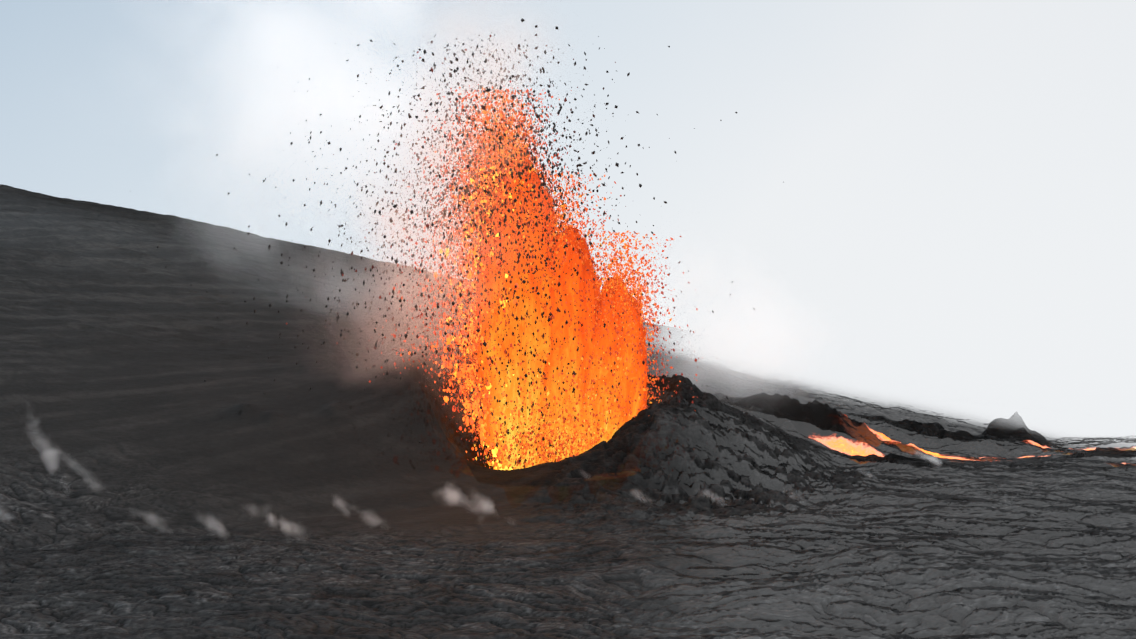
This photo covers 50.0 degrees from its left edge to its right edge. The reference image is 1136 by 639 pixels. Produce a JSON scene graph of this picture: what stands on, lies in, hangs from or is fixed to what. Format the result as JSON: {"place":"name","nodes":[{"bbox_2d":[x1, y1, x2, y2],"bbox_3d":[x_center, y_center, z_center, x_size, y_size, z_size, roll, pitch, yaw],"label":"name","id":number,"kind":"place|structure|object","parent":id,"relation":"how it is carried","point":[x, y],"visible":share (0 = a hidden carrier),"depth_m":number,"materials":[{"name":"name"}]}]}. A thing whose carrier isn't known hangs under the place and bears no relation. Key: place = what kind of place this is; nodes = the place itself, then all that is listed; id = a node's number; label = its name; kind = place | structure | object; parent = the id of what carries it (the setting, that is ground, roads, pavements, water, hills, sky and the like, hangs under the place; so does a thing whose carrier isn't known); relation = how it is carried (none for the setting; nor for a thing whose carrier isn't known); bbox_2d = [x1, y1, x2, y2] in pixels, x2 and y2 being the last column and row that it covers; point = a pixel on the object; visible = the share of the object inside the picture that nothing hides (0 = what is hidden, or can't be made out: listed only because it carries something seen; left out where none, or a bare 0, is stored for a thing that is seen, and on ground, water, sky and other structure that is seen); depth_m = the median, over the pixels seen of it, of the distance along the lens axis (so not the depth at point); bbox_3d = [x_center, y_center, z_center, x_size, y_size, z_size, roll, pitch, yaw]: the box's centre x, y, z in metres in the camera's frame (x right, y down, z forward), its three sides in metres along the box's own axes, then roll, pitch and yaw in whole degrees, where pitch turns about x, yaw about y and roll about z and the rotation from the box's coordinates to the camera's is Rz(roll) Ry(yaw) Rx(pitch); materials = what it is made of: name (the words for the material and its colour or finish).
{"place":"outdoors","nodes":[
{"label":"outdoors","id":0,"kind":"place"},
{"bbox_2d":[0,184,1135,638],"bbox_3d":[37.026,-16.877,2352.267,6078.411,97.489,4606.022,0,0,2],"label":"lava field","id":1,"kind":"structure","parent":0,"point":[992,530],"depth_m":192.03,"materials":[{"name":"black stone"}]},
{"bbox_2d":[121,18,783,469],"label":"lava fragments","id":2,"kind":"object","parent":1,"relation":"on","point":[559,204],"visible":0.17,"depth_m":227.78,"materials":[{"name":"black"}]},
{"bbox_2d":[404,165,544,469],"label":"fragments","id":3,"kind":"object","parent":1,"relation":"on","point":[495,452],"depth_m":229.43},
{"bbox_2d":[473,145,555,469],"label":"lava fountain","id":4,"kind":"object","parent":1,"relation":"on","point":[511,388],"depth_m":227.68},
{"bbox_2d":[539,226,599,463],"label":"lava fountain","id":5,"kind":"object","parent":1,"relation":"on","point":[569,333],"visible":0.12,"depth_m":227.93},
{"bbox_2d":[583,277,648,448],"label":"lava fountain","id":6,"kind":"object","parent":1,"relation":"on","point":[627,388],"visible":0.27,"depth_m":227.91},
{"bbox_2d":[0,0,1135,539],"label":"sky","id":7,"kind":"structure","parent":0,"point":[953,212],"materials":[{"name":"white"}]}
]}

